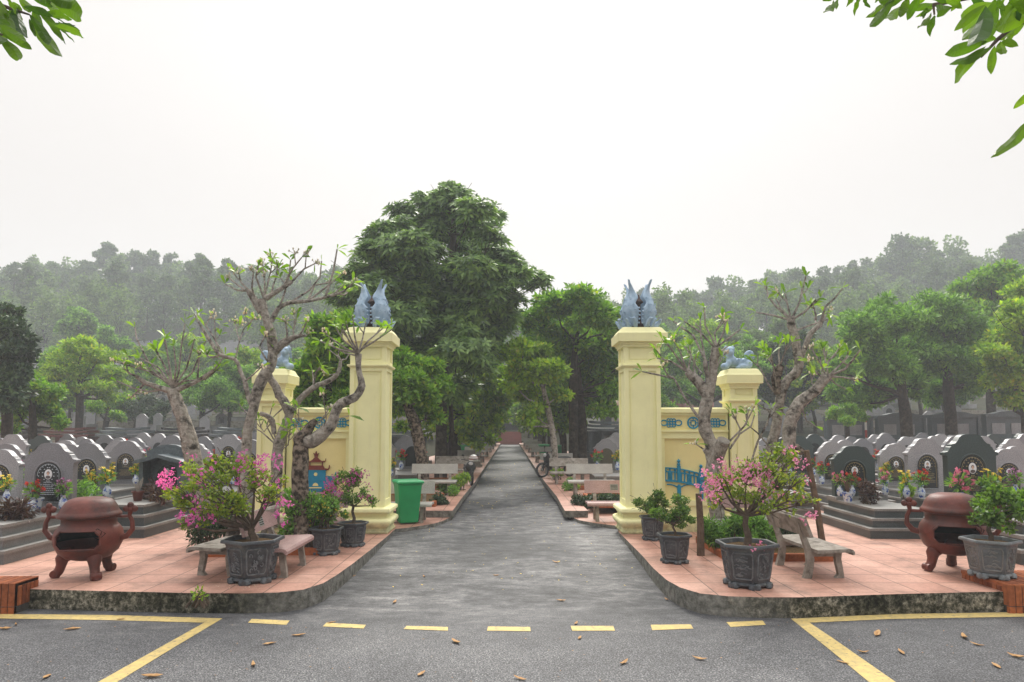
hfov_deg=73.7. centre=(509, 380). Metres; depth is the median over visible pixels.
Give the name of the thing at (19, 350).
broadleaf tree
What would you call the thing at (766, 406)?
grave
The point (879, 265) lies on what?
hill tree
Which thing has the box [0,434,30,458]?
grave
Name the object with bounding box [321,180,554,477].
broadleaf tree
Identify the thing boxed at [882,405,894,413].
grave
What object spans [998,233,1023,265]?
hill tree
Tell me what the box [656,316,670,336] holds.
avenue tree
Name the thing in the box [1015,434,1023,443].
grave
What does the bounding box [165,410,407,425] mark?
retaining wall
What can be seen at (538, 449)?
terrazzo bench
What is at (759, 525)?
ground shrub
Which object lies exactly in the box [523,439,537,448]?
terrazzo bench
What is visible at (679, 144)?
sky
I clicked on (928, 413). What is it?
grave
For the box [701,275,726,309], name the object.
hill tree
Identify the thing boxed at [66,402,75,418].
grave
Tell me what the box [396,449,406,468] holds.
flower vase
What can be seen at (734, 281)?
hill tree
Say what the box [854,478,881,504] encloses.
plant
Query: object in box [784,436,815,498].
grave
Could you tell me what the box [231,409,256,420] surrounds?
grave
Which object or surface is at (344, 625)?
road marking
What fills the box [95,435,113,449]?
grave
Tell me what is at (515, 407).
avenue tree
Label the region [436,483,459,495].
shrub
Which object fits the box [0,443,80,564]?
grave
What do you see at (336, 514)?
terrazzo bench
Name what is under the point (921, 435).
grave
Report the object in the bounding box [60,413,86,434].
grave
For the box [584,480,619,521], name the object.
terrazzo bench
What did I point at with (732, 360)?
stone lion
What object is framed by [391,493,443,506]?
planting bed
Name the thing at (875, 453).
flower vase
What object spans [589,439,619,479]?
grave
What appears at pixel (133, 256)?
hill tree
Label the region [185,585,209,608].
weed
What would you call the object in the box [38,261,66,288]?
hill tree
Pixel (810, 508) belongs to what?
grave
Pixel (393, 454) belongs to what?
grave
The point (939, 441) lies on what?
grave
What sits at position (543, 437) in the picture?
avenue tree
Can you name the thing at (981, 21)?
roadside tree
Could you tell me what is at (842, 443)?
grave
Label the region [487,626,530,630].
road marking
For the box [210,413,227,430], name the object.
grave
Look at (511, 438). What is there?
steps
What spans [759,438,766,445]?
grave
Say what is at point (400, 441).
grave
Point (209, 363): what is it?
avenue tree
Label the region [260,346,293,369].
stone lion
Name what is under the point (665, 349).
avenue tree
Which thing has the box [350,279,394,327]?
phoenix finial
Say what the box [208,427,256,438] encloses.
family tomb
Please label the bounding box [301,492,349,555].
potted shrub
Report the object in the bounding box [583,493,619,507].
planting bed
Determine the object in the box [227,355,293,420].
broadleaf tree
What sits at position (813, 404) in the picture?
avenue tree
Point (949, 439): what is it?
grave
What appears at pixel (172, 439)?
grave
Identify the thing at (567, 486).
shrub
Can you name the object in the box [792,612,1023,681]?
road marking
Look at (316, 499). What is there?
shrub
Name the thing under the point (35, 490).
flower vase
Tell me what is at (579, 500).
shrub
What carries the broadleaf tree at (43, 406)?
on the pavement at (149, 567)
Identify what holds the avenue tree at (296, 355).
on the hills
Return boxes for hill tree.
[21,254,43,272]
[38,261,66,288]
[61,256,80,280]
[68,260,102,281]
[91,241,118,274]
[101,252,130,313]
[124,248,142,275]
[137,248,162,308]
[161,251,182,272]
[170,260,196,311]
[621,288,634,301]
[636,287,643,295]
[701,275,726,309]
[722,274,751,297]
[760,269,783,284]
[777,266,808,283]
[859,265,873,283]
[866,252,892,284]
[881,231,922,289]
[892,235,946,281]
[923,250,946,269]
[941,234,982,270]
[983,248,1005,265]
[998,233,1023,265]
[1009,229,1023,255]
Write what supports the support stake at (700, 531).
on the pavement at (904, 583)
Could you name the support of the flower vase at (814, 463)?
on the grave at (803, 442)
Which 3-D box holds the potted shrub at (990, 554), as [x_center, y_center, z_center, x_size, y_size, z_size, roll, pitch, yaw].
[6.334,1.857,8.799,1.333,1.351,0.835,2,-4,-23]
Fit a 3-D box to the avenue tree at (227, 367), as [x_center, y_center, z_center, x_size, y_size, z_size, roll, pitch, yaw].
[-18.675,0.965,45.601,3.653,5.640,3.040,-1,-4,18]
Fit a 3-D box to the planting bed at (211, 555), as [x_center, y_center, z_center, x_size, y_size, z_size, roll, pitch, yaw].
[-4.350,2.734,11.212,0.800,0.110,1.250,0,-4,0]
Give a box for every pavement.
[0,456,454,612]
[567,451,1023,617]
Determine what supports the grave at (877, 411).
on the hills
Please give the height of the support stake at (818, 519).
1.657 m
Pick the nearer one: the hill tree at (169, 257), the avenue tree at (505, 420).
the avenue tree at (505, 420)
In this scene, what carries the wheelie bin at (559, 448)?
on the terrace at (562, 498)
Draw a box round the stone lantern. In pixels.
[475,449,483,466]
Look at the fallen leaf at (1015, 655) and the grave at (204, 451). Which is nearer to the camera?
the fallen leaf at (1015, 655)
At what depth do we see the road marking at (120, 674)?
7.95 m
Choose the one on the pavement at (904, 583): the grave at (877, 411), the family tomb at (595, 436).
the family tomb at (595, 436)
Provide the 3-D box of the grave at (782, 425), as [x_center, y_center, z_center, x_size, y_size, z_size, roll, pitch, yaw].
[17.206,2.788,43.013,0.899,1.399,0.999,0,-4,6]
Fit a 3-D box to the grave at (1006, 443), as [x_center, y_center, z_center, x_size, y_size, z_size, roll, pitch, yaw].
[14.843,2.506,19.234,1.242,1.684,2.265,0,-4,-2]
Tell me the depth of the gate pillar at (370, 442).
13.15 m
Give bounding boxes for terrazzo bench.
[186,505,278,575]
[236,506,313,577]
[279,492,347,534]
[391,481,434,522]
[412,464,457,495]
[436,456,468,477]
[458,450,479,468]
[465,447,487,462]
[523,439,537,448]
[525,441,541,452]
[528,444,538,456]
[532,447,551,462]
[540,453,572,474]
[549,458,587,483]
[566,464,612,495]
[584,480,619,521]
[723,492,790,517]
[766,508,854,578]
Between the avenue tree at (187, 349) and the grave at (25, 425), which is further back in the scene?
the avenue tree at (187, 349)
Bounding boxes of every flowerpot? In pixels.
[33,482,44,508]
[131,478,144,500]
[841,478,853,501]
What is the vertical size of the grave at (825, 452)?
1.659 m
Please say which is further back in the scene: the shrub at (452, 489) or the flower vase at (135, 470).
the shrub at (452, 489)
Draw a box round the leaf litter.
[7,463,1015,677]
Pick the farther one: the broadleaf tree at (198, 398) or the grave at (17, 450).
the broadleaf tree at (198, 398)
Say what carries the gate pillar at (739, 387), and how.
on the pavement at (904, 583)
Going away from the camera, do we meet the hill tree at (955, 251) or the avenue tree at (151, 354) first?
the avenue tree at (151, 354)
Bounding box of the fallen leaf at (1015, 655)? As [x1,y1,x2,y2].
[1007,652,1023,656]
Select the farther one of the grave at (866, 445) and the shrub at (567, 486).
the grave at (866, 445)
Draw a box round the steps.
[498,432,521,444]
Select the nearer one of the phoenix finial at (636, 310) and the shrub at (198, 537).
the shrub at (198, 537)
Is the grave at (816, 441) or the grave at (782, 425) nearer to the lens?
the grave at (816, 441)
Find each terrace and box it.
[393,443,499,516]
[519,443,591,516]
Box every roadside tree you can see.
[0,0,82,60]
[823,0,1023,157]
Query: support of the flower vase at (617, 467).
on the grave at (608, 447)
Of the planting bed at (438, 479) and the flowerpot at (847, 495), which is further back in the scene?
the planting bed at (438, 479)
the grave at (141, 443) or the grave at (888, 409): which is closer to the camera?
the grave at (141, 443)
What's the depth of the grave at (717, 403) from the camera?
57.42 m
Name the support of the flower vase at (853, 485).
on the grave at (882, 519)
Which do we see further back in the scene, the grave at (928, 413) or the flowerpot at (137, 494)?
the grave at (928, 413)
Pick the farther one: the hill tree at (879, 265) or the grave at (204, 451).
the hill tree at (879, 265)
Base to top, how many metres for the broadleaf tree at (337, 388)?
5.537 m
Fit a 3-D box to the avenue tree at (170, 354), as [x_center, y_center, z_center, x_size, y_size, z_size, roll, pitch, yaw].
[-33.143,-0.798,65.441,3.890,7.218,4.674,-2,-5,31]
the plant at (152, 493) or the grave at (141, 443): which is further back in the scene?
the grave at (141, 443)
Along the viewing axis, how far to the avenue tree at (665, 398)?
44.52 m
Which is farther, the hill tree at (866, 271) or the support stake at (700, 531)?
the hill tree at (866, 271)
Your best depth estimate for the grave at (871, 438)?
29.10 m
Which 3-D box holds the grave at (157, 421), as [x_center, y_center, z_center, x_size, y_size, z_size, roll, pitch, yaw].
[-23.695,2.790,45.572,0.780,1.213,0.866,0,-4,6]
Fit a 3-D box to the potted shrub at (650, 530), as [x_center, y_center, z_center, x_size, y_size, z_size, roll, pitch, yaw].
[2.553,2.362,12.263,0.992,1.022,0.495,2,-4,-26]
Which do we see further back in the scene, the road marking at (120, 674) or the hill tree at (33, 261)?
the hill tree at (33, 261)
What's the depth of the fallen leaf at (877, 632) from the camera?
7.43 m
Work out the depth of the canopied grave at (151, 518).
13.72 m
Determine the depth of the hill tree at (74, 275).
151.34 m
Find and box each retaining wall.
[28,421,256,427]
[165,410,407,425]
[586,399,721,430]
[612,410,1012,424]
[758,421,874,427]
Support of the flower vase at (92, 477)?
on the grave at (94, 456)
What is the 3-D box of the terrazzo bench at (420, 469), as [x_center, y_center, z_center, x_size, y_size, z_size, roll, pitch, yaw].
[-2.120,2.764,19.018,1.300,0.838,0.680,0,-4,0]
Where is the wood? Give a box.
[0,250,1023,364]
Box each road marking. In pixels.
[0,614,221,681]
[248,619,289,624]
[324,623,364,627]
[404,626,447,630]
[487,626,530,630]
[571,626,614,630]
[651,624,692,629]
[727,620,765,626]
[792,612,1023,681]
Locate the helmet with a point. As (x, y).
(473, 457)
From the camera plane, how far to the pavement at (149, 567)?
9.03 m
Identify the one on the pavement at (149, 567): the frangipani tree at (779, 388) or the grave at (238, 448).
the grave at (238, 448)
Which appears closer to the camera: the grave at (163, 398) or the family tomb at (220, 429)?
the family tomb at (220, 429)
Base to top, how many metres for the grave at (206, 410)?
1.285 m
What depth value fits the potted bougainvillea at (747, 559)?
8.66 m
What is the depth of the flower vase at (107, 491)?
13.64 m
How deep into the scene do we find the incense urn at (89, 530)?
9.10 m
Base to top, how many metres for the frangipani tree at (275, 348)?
4.902 m
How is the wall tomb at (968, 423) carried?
on the hills
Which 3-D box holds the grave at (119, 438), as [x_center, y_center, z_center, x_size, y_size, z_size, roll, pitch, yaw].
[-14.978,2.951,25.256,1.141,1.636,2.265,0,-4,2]
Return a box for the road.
[0,445,1023,681]
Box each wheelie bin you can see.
[392,479,423,522]
[538,444,548,458]
[557,445,561,452]
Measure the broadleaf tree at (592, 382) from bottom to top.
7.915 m
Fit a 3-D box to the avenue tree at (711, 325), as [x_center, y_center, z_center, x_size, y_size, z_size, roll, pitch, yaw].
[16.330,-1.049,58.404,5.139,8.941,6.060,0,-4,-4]
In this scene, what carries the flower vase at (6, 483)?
on the grave at (12, 464)
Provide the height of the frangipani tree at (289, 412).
3.263 m
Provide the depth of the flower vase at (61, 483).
11.71 m
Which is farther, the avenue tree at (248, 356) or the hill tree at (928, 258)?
the hill tree at (928, 258)
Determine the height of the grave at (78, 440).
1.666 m
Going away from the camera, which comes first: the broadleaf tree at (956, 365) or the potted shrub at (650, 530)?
the potted shrub at (650, 530)
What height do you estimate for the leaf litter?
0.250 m
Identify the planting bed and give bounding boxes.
[208,554,225,556]
[288,542,318,554]
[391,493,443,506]
[429,478,451,489]
[578,483,583,489]
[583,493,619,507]
[696,536,832,561]
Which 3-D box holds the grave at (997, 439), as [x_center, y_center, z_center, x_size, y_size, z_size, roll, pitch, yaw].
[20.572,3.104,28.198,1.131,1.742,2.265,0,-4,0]
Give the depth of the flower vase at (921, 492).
13.66 m
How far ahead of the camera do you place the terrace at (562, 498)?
20.24 m
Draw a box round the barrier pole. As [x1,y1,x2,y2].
[865,410,866,438]
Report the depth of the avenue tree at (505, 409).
37.87 m
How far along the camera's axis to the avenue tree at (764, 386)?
48.55 m
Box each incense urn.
[41,496,137,580]
[901,492,1003,571]
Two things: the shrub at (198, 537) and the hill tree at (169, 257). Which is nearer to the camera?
the shrub at (198, 537)
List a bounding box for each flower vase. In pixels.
[0,474,16,500]
[22,479,45,510]
[54,477,73,508]
[80,469,100,495]
[98,466,116,496]
[109,462,115,478]
[129,463,138,483]
[391,457,396,475]
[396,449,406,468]
[590,449,602,463]
[612,450,619,469]
[811,459,815,474]
[815,461,828,483]
[832,470,847,495]
[844,471,860,495]
[872,449,878,466]
[875,469,892,494]
[879,462,892,483]
[898,470,915,497]
[911,468,929,497]
[941,466,975,493]
[977,468,1007,489]
[1005,468,1023,493]
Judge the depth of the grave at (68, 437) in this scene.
29.16 m
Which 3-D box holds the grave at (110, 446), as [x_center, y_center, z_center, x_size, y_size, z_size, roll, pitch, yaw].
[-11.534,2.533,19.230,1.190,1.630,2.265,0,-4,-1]
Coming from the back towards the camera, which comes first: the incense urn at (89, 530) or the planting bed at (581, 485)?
the planting bed at (581, 485)
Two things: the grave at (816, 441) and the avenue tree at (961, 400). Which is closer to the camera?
the grave at (816, 441)
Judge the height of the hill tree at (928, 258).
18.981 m
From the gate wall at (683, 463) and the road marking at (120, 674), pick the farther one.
the gate wall at (683, 463)
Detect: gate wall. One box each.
[286,407,348,516]
[661,407,729,531]
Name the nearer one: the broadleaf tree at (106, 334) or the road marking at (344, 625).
the road marking at (344, 625)
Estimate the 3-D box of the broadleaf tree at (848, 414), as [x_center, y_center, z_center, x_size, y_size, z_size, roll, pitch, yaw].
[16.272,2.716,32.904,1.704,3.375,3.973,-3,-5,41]
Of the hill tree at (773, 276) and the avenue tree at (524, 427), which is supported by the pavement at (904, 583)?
the avenue tree at (524, 427)
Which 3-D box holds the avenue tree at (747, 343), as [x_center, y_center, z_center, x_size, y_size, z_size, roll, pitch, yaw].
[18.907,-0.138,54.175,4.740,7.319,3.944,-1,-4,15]
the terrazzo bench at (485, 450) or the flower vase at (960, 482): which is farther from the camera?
the terrazzo bench at (485, 450)
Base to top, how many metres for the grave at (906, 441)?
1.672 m
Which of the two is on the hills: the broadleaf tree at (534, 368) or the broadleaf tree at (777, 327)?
the broadleaf tree at (777, 327)
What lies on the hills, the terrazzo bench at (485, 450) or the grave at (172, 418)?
the grave at (172, 418)
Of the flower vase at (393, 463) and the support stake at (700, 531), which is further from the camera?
the flower vase at (393, 463)
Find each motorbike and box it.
[461,454,478,485]
[536,446,572,477]
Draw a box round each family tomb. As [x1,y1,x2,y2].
[0,427,43,439]
[38,427,99,442]
[95,427,154,438]
[152,427,209,437]
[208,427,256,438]
[392,428,431,463]
[587,421,618,463]
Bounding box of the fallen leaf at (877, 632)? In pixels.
[874,629,880,634]
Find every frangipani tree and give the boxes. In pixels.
[108,308,234,520]
[181,244,362,506]
[229,337,351,527]
[276,306,395,533]
[630,302,761,532]
[743,266,849,527]
[756,338,863,527]
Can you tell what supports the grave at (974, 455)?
on the pavement at (904, 583)
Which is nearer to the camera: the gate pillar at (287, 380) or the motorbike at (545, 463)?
the gate pillar at (287, 380)
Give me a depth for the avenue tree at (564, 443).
37.12 m
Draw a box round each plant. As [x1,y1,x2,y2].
[0,495,39,522]
[77,478,104,496]
[141,477,172,505]
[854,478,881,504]
[898,483,916,499]
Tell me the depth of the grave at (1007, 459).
14.30 m
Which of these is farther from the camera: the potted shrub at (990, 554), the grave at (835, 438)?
the grave at (835, 438)
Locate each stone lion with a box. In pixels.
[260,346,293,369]
[721,345,754,369]
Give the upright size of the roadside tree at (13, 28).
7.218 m
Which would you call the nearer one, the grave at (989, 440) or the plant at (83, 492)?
the plant at (83, 492)
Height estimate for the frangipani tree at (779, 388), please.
4.887 m
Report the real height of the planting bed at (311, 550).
0.110 m
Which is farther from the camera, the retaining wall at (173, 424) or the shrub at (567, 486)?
the retaining wall at (173, 424)
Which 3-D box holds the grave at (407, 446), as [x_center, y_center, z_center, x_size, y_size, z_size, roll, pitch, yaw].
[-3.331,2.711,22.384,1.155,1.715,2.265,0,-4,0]
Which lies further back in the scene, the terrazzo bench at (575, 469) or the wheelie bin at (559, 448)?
the wheelie bin at (559, 448)
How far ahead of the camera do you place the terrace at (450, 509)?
18.74 m
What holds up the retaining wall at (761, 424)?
on the hills
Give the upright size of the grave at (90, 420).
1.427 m
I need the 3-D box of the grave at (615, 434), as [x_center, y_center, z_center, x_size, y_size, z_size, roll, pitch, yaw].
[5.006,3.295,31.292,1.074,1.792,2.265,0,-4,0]
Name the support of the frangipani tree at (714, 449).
in the planting bed at (795, 554)
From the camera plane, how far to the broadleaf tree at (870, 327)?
34.94 m
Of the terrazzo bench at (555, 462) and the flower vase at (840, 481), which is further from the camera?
the terrazzo bench at (555, 462)
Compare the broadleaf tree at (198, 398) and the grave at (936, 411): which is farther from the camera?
the grave at (936, 411)
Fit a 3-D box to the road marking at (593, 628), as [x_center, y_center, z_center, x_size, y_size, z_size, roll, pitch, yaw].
[0.930,2.776,7.642,0.483,0.001,0.184,0,-4,0]
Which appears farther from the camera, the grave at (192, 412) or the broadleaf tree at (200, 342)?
the broadleaf tree at (200, 342)
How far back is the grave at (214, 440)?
29.22 m
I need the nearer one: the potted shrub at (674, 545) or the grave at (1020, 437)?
the potted shrub at (674, 545)
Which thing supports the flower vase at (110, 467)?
on the grave at (124, 455)
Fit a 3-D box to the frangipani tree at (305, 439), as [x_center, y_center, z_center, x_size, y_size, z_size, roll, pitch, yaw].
[-2.819,0.636,10.982,2.090,3.612,1.009,0,-4,0]
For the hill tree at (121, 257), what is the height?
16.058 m
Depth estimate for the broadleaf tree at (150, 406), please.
46.82 m
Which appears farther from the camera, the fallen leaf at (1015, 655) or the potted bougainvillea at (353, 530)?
the potted bougainvillea at (353, 530)
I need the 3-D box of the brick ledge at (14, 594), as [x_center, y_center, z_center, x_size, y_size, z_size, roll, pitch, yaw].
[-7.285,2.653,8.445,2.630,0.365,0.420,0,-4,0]
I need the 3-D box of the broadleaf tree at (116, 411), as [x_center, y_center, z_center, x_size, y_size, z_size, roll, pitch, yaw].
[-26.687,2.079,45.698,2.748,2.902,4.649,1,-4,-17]
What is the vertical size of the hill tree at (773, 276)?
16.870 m
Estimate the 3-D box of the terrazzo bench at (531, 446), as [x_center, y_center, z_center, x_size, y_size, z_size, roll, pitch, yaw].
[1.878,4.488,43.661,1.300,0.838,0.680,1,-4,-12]
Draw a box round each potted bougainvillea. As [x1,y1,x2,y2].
[156,446,294,585]
[311,465,379,547]
[694,440,821,590]
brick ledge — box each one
[0,576,38,613]
[961,570,1023,613]
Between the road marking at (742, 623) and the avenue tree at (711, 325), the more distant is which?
the avenue tree at (711, 325)
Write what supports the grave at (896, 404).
on the hills
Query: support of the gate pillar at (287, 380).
on the pavement at (149, 567)
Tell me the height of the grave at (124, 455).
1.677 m
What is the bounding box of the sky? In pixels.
[0,0,1023,330]
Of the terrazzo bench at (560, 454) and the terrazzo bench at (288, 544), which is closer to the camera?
the terrazzo bench at (288, 544)
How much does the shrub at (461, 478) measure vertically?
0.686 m
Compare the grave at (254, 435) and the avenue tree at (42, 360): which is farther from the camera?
the avenue tree at (42, 360)
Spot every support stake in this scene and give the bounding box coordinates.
[696,493,704,555]
[804,450,825,540]
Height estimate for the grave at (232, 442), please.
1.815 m
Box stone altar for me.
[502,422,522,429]
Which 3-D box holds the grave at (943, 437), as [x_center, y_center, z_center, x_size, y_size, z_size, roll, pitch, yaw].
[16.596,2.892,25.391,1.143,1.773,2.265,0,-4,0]
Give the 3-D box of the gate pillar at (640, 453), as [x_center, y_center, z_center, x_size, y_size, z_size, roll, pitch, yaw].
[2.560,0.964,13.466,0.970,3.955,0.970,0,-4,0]
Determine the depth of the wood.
114.91 m
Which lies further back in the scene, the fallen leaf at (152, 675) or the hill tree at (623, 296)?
the hill tree at (623, 296)
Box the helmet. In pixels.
[469,455,478,460]
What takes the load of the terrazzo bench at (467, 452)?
on the terrace at (450, 509)
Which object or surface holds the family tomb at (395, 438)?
on the pavement at (149, 567)
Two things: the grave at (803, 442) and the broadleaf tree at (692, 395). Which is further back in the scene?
the broadleaf tree at (692, 395)
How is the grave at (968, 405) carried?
on the hills
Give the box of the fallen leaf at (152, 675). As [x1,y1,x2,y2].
[141,673,162,676]
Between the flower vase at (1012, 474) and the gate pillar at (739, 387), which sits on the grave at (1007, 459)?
the flower vase at (1012, 474)
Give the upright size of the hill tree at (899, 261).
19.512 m
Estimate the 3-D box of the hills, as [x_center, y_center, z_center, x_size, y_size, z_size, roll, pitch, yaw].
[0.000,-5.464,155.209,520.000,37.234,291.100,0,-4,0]
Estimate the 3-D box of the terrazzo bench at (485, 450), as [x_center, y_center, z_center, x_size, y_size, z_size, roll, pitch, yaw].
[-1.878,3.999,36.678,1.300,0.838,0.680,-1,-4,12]
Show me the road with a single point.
(463, 597)
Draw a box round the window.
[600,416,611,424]
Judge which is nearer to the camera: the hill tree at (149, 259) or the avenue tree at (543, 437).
the avenue tree at (543, 437)
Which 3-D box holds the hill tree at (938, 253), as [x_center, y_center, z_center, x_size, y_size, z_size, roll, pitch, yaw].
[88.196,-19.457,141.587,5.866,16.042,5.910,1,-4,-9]
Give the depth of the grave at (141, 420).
43.35 m
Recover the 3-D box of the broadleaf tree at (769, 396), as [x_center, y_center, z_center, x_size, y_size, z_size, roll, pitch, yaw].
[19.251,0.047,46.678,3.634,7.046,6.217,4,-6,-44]
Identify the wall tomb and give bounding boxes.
[823,416,873,441]
[874,412,926,441]
[927,412,980,435]
[979,411,1020,440]
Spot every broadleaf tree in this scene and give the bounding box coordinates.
[0,300,47,437]
[0,370,72,439]
[38,323,135,364]
[53,306,101,339]
[84,392,137,429]
[122,392,170,427]
[155,361,255,419]
[158,336,211,393]
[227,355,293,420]
[279,307,354,406]
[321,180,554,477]
[392,344,458,479]
[428,343,517,455]
[496,335,574,478]
[517,281,621,457]
[660,336,775,406]
[669,313,796,351]
[756,328,833,432]
[818,289,950,436]
[825,402,869,438]
[910,287,1001,435]
[938,257,1023,413]
[970,275,1023,432]
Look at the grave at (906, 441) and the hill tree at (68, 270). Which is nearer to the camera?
the grave at (906, 441)
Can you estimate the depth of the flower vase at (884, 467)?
17.08 m
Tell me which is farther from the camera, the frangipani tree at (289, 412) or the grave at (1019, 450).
the grave at (1019, 450)
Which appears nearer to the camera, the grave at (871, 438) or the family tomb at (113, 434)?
the grave at (871, 438)
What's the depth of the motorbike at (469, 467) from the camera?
22.04 m
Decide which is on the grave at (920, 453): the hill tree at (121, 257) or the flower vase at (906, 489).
the flower vase at (906, 489)
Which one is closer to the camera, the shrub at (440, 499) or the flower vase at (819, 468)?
the shrub at (440, 499)
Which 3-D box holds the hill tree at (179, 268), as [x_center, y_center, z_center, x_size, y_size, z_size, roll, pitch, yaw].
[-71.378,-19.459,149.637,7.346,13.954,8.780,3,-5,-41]
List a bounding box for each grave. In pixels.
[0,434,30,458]
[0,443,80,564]
[0,444,26,489]
[0,449,24,509]
[3,443,114,511]
[21,416,28,430]
[22,444,78,498]
[29,435,52,452]
[57,434,75,442]
[58,440,74,443]
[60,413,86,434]
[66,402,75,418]
[73,437,86,443]
[76,439,96,444]
[85,412,97,429]
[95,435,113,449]
[96,417,125,420]
[104,440,121,456]
[107,437,125,445]
[108,441,146,499]
[115,444,192,537]
[127,414,149,434]
[128,438,148,455]
[135,433,151,445]
[148,413,163,430]
[148,433,165,450]
[158,395,167,401]
[159,435,180,445]
[164,411,175,420]
[187,404,196,418]
[190,444,213,493]
[195,416,211,433]
[196,409,211,415]
[198,436,214,453]
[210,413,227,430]
[212,434,241,487]
[212,438,220,448]
[213,439,256,509]
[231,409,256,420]
[252,432,256,439]
[391,444,397,480]
[394,436,409,470]
[395,436,416,478]
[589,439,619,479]
[606,437,619,469]
[610,432,618,437]
[714,399,721,406]
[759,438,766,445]
[759,446,814,516]
[764,402,773,408]
[766,417,771,430]
[780,415,784,435]
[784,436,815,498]
[805,409,822,420]
[806,434,823,469]
[807,441,895,510]
[821,446,923,538]
[828,435,877,479]
[837,440,877,483]
[846,436,856,442]
[853,439,873,457]
[867,434,878,444]
[871,406,882,418]
[872,433,896,473]
[875,444,905,502]
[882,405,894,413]
[894,400,910,408]
[897,437,912,446]
[899,438,943,515]
[915,433,928,437]
[923,411,933,428]
[928,436,943,445]
[933,406,941,413]
[935,434,946,440]
[940,434,1023,564]
[941,436,954,449]
[961,400,976,408]
[981,436,996,450]
[987,434,1003,447]
[995,449,1023,489]
[996,439,1023,449]
[1006,446,1023,457]
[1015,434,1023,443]
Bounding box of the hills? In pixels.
[19,319,1016,456]
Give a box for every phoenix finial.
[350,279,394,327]
[615,279,661,329]
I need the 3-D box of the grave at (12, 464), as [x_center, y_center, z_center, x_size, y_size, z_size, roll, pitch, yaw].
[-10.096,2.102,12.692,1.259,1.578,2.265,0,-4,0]
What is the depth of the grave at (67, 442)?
20.32 m
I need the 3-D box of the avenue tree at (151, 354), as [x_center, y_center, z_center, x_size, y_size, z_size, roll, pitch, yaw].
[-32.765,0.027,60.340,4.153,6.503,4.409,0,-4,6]
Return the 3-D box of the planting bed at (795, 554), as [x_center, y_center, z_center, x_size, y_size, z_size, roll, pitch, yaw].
[4.050,2.725,11.087,1.600,0.110,1.700,0,-4,0]
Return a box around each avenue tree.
[33,346,89,411]
[55,377,92,419]
[88,343,120,399]
[118,345,163,399]
[151,335,187,394]
[171,332,206,375]
[196,346,223,373]
[201,354,252,430]
[223,344,263,414]
[289,347,302,362]
[420,343,503,455]
[448,361,515,449]
[472,410,512,437]
[507,403,535,438]
[510,403,541,440]
[515,402,542,434]
[517,400,549,443]
[518,318,618,452]
[529,328,606,435]
[541,413,590,444]
[616,368,677,406]
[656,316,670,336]
[660,329,698,384]
[675,317,735,389]
[720,334,761,398]
[757,335,814,404]
[781,336,847,432]
[832,328,873,382]
[884,336,922,414]
[928,374,985,404]
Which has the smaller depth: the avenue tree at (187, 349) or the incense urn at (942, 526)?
the incense urn at (942, 526)
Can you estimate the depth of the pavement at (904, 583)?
8.80 m
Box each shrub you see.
[183,502,232,547]
[274,487,341,546]
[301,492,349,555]
[429,491,449,504]
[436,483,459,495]
[446,471,471,490]
[549,468,563,479]
[561,477,579,490]
[570,493,619,508]
[630,483,670,540]
[647,492,696,564]
[695,508,777,549]
[772,528,796,546]
[958,473,1023,580]
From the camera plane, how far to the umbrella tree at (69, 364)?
41.02 m
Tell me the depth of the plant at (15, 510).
10.80 m
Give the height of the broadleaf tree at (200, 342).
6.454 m
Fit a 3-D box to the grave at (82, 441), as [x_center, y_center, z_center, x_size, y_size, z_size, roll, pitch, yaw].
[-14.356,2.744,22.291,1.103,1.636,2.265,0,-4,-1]
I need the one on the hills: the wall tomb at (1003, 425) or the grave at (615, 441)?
the wall tomb at (1003, 425)
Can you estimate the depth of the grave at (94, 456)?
13.91 m
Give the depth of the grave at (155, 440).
26.03 m
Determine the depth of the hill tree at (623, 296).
152.15 m
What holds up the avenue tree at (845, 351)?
on the hills
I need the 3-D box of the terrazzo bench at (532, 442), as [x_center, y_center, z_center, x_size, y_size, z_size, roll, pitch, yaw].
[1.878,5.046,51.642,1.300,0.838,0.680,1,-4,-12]
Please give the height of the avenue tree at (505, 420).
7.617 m
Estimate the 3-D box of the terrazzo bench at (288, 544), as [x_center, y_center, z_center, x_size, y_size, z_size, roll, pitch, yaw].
[-3.265,2.255,9.586,0.680,0.838,1.250,0,-4,0]
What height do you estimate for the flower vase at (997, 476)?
0.730 m
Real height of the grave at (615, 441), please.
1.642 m
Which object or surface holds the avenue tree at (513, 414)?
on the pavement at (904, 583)
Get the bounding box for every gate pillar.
[252,369,299,532]
[340,327,399,533]
[611,327,669,533]
[716,369,762,527]
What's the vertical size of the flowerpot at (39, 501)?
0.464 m
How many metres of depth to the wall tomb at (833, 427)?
39.39 m
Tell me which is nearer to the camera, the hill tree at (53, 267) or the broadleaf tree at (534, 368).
the broadleaf tree at (534, 368)
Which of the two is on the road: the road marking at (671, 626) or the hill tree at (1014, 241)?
the road marking at (671, 626)
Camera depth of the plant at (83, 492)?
12.60 m
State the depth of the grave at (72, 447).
17.39 m
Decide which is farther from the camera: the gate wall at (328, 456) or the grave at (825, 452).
the grave at (825, 452)
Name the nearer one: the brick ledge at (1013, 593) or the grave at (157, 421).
the brick ledge at (1013, 593)
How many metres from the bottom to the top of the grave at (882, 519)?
1.622 m
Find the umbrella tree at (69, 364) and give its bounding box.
[39,333,133,434]
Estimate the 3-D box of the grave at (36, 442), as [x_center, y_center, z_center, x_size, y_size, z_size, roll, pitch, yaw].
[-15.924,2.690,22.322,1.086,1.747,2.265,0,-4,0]

